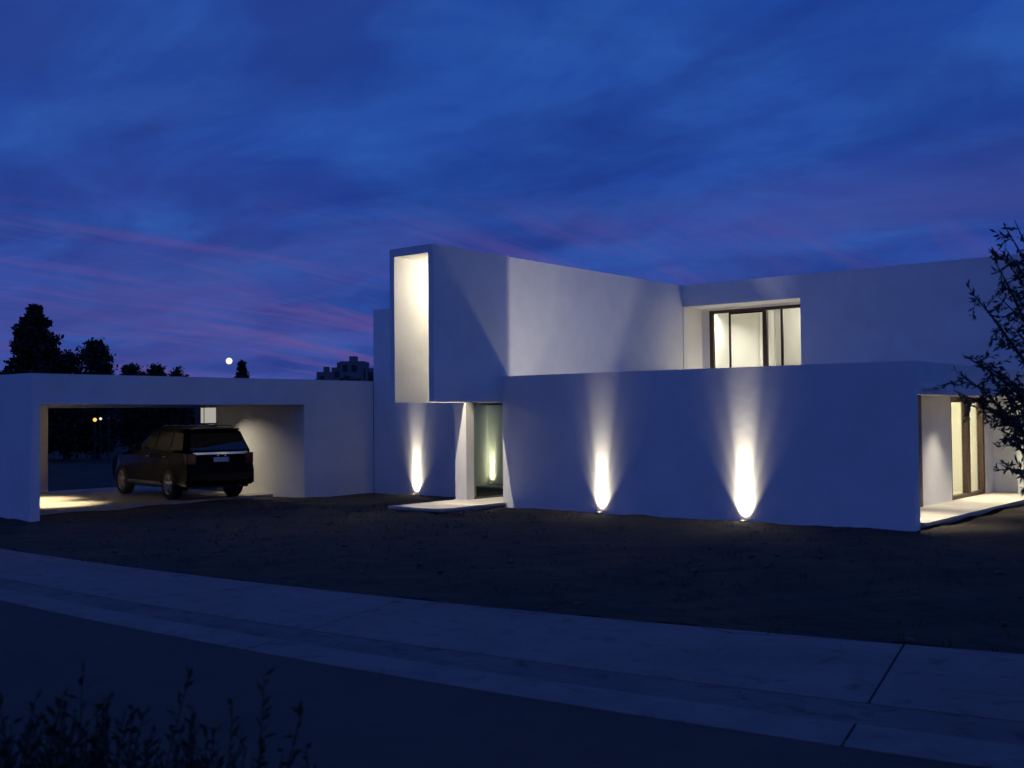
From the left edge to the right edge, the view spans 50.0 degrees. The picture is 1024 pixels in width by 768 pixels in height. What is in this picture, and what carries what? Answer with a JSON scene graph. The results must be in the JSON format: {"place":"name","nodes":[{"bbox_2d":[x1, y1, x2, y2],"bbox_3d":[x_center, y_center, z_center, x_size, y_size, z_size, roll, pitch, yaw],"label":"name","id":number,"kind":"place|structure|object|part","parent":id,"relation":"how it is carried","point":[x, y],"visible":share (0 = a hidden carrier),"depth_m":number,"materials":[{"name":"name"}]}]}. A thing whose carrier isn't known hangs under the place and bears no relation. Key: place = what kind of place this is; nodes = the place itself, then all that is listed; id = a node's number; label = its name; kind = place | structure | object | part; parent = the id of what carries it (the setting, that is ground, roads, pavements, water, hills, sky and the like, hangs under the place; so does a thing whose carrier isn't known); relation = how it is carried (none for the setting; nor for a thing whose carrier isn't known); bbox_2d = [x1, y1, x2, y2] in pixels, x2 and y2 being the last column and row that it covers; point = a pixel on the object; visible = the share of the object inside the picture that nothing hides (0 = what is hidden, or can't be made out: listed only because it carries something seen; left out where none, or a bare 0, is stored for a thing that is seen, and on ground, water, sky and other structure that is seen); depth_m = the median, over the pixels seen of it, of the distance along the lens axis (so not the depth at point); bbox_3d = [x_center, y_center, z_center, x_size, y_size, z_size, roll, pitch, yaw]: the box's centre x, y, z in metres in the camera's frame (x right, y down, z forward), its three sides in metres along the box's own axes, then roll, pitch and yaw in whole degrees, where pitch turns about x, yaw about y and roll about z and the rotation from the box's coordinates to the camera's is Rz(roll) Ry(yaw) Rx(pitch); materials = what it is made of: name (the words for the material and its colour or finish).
{"place":"outdoors","nodes":[
{"label":"outdoors","id":0,"kind":"place"},
{"bbox_2d":[40,486,272,514],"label":"driveway","id":1,"kind":"structure","parent":0,"point":[92,499],"depth_m":28.20,"materials":[{"name":"concrete"}]},
{"bbox_2d":[112,424,253,499],"bbox_3d":[-8.855,2.015,29.201,2.220,1.876,5.090,1,-2,-41],"label":"parked suv","id":2,"kind":"object","parent":1,"relation":"on","point":[173,463],"visible":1,"depth_m":27.61,"materials":[{"name":"black paint"}]},
{"bbox_3d":[-9.480,1.476,28.737,0.158,0.440,1.050,1,-2,-41],"label":"side window","id":3,"kind":"part","parent":2,"relation":"part of","materials":[{"name":"black glass"}]},
{"bbox_3d":[-8.854,1.449,28.009,0.158,0.440,0.890,1,-2,-41],"label":"side window","id":4,"kind":"part","parent":2,"relation":"part of","materials":[{"name":"black glass"}]},
{"bbox_3d":[-8.284,1.426,27.346,0.158,0.440,0.720,1,-2,-41],"label":"side window","id":5,"kind":"part","parent":2,"relation":"part of","materials":[{"name":"black glass"}]},
{"bbox_3d":[-7.381,1.447,27.493,1.520,0.429,0.234,1,-2,-41],"label":"rear window","id":6,"kind":"part","parent":2,"relation":"part of","materials":[{"name":"black glass"}]},
{"bbox_2d":[226,358,231,363],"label":"moon","id":7,"kind":"object","parent":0,"point":[228,360],"visible":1,"depth_m":2319.11,"materials":[{"name":"white"}]},
{"bbox_2d":[48,419,903,646],"bbox_3d":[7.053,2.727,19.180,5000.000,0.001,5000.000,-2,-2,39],"label":"ground","id":8,"kind":"structure","parent":0,"point":[55,459],"depth_m":63.54,"materials":[{"name":"soil"}]},
{"bbox_2d":[0,303,80,458],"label":"tree","id":9,"kind":"object","parent":8,"relation":"on","point":[33,346],"visible":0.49,"depth_m":59.49,"materials":[{"name":"green plant"}]},
{"bbox_2d":[40,348,87,458],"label":"tree","id":10,"kind":"object","parent":8,"relation":"on","point":[63,361],"visible":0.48,"depth_m":59.43,"materials":[{"name":"green plant"}]},
{"bbox_2d":[68,337,121,458],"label":"tree","id":11,"kind":"object","parent":8,"relation":"on","point":[95,358],"visible":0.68,"depth_m":59.54,"materials":[{"name":"green plant"}]},
{"bbox_2d":[114,363,147,450],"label":"tree","id":12,"kind":"object","parent":8,"relation":"on","point":[125,435],"visible":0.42,"depth_m":74.42,"materials":[{"name":"green plant"}]},
{"bbox_2d":[129,372,158,444],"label":"tree","id":13,"kind":"object","parent":8,"relation":"on","point":[143,432],"visible":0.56,"depth_m":74.22,"materials":[{"name":"green plant"}]},
{"bbox_2d":[141,362,170,437],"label":"tree","id":14,"kind":"object","parent":8,"relation":"on","point":[156,370],"visible":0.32,"depth_m":74.87,"materials":[{"name":"green plant"}]},
{"bbox_2d":[163,365,193,427],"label":"tree","id":15,"kind":"object","parent":8,"relation":"on","point":[177,416],"visible":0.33,"depth_m":74.56,"materials":[{"name":"green plant"}]},
{"bbox_2d":[195,408,216,426],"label":"neighbour house","id":16,"kind":"structure","parent":8,"relation":"on","point":[205,416],"depth_m":60.26,"materials":[{"name":"white paint"}]},
{"bbox_2d":[199,408,216,423],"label":"window","id":17,"kind":"structure","parent":16,"relation":"in","point":[207,415],"depth_m":60.26,"materials":[{"name":"white glass"}]},
{"bbox_2d":[73,375,373,443],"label":"distant wood","id":18,"kind":"object","parent":8,"relation":"on","point":[192,411],"visible":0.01,"depth_m":92.00,"materials":[{"name":"green plant"}]},
{"bbox_2d":[234,359,250,377],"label":"conifer","id":19,"kind":"object","parent":8,"relation":"on","point":[241,368],"visible":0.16,"depth_m":79.82,"materials":[{"name":"green plant"}]},
{"bbox_2d":[317,367,331,379],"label":"apartment building","id":20,"kind":"structure","parent":8,"relation":"on","point":[326,374],"depth_m":199.97,"materials":[{"name":"concrete"}]},
{"bbox_2d":[332,362,342,379],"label":"apartment building","id":21,"kind":"structure","parent":8,"relation":"on","point":[337,372],"depth_m":199.99,"materials":[{"name":"grey concrete"}]},
{"bbox_2d":[334,371,338,377],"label":"window","id":22,"kind":"structure","parent":21,"relation":"in","point":[336,372],"depth_m":199.95,"materials":[{"name":"black glass"}]},
{"bbox_2d":[340,356,368,380],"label":"apartment building","id":23,"kind":"structure","parent":8,"relation":"on","point":[353,367],"depth_m":199.92,"materials":[{"name":"concrete"}]},
{"bbox_2d":[343,365,347,371],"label":"window","id":24,"kind":"structure","parent":23,"relation":"in","point":[345,367],"depth_m":199.90,"materials":[{"name":"black glass"}]},
{"bbox_2d":[352,365,356,371],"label":"window","id":25,"kind":"structure","parent":23,"relation":"in","point":[354,367],"depth_m":199.85,"materials":[{"name":"black glass"}]},
{"bbox_2d":[365,368,373,388],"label":"apartment building","id":26,"kind":"structure","parent":8,"relation":"on","point":[369,372],"depth_m":199.86,"materials":[{"name":"grey concrete"}]},
{"bbox_2d":[0,588,1023,767],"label":"kerb","id":27,"kind":"structure","parent":8,"relation":"on","point":[954,750],"depth_m":8.07,"materials":[{"name":"concrete"}]},
{"bbox_2d":[0,601,980,767],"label":"road","id":28,"kind":"structure","parent":0,"point":[351,718],"depth_m":7.70,"materials":[{"name":"grey asphalt"}]},
{"bbox_2d":[0,687,106,767],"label":"weed","id":29,"kind":"object","parent":28,"relation":"on","point":[49,741],"visible":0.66,"depth_m":3.29,"materials":[{"name":"green plant"}]},
{"bbox_2d":[0,662,151,767],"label":"weed","id":30,"kind":"object","parent":28,"relation":"on","point":[34,747],"visible":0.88,"depth_m":3.27,"materials":[{"name":"green plant"}]},
{"bbox_2d":[0,717,165,767],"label":"weed","id":31,"kind":"object","parent":28,"relation":"on","point":[150,756],"visible":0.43,"depth_m":3.45,"materials":[{"name":"green plant"}]},
{"bbox_2d":[25,665,204,767],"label":"weed","id":32,"kind":"object","parent":28,"relation":"on","point":[62,760],"visible":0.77,"depth_m":3.35,"materials":[{"name":"green plant"}]},
{"bbox_2d":[177,713,196,766],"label":"weed","id":33,"kind":"object","parent":28,"relation":"on","point":[190,751],"visible":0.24,"depth_m":3.38,"materials":[{"name":"green plant"}]},
{"bbox_2d":[116,667,306,767],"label":"weed","id":34,"kind":"object","parent":28,"relation":"on","point":[299,711],"visible":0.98,"depth_m":3.24,"materials":[{"name":"green plant"}]},
{"bbox_2d":[192,724,255,767],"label":"weed","id":35,"kind":"object","parent":28,"relation":"on","point":[207,761],"visible":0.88,"depth_m":3.23,"materials":[{"name":"green plant"}]},
{"bbox_2d":[240,742,315,767],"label":"weed","id":36,"kind":"object","parent":28,"relation":"on","point":[308,745],"visible":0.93,"depth_m":3.38,"materials":[{"name":"green plant"}]},
{"bbox_2d":[0,578,1023,745],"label":"gutter strip","id":37,"kind":"object","parent":28,"relation":"on","point":[980,728],"visible":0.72,"depth_m":8.65,"materials":[{"name":"concrete"}]},
{"bbox_2d":[0,462,1023,653],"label":"yard","id":38,"kind":"structure","parent":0,"point":[828,604],"depth_m":16.03,"materials":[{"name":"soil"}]},
{"bbox_2d":[93,418,96,464],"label":"street lamp","id":39,"kind":"object","parent":38,"relation":"on","point":[94,419],"visible":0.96,"depth_m":49.95,"materials":[{"name":"black metal"}]},
{"bbox_2d":[99,417,101,464],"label":"street lamp","id":40,"kind":"object","parent":38,"relation":"on","point":[100,418],"visible":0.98,"depth_m":49.94,"materials":[{"name":"black metal"}]},
{"bbox_2d":[107,417,109,464],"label":"street lamp","id":41,"kind":"object","parent":38,"relation":"on","point":[108,418],"visible":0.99,"depth_m":49.95,"materials":[{"name":"black metal"}]},
{"bbox_2d":[0,373,373,521],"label":"carport","id":42,"kind":"object","parent":38,"relation":"on","point":[308,438],"visible":0.95,"depth_m":28.53,"materials":[{"name":"white concrete"}]},
{"bbox_2d":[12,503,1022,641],"bbox_3d":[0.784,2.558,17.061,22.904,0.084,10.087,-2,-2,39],"label":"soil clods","id":43,"kind":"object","parent":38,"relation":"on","point":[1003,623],"visible":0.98,"depth_m":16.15,"materials":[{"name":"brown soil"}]},
{"bbox_2d":[373,243,1023,530],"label":"modern house","id":44,"kind":"structure","parent":38,"relation":"on","point":[811,399],"depth_m":24.60,"materials":[{"name":"paint"}]},
{"bbox_2d":[709,304,799,367],"bbox_3d":[7.385,-1.019,31.075,3.970,2.355,0.100,-2,-2,39],"label":"terrace window","id":45,"kind":"structure","parent":44,"relation":"in","point":[764,310],"depth_m":31.30,"materials":[{"name":"black metal"}]},
{"bbox_2d":[918,395,922,506],"bbox_3d":[8.321,1.318,22.631,0.160,2.425,0.300,-2,-2,39],"label":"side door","id":46,"kind":"structure","parent":44,"relation":"in","point":[919,396],"depth_m":22.62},
{"bbox_2d":[950,396,985,499],"bbox_3d":[10.358,1.370,25.202,0.250,2.425,2.500,-2,-2,39],"label":"porch door","id":47,"kind":"structure","parent":44,"relation":"in","point":[966,455],"depth_m":25.21,"materials":[{"name":"black metal"}]},
{"bbox_2d":[934,220,1023,495],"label":"olive tree","id":48,"kind":"object","parent":38,"relation":"on","point":[1005,417],"visible":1,"depth_m":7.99,"materials":[{"name":"green plant"}]},
{"bbox_2d":[0,549,1023,721],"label":"sidewalk","id":49,"kind":"structure","parent":0,"point":[979,683],"depth_m":10.05,"materials":[{"name":"concrete"}]},
{"bbox_2d":[0,0,1023,379],"label":"sky","id":50,"kind":"structure","parent":0,"point":[194,185],"materials":[{"name":"blue"}]}
]}

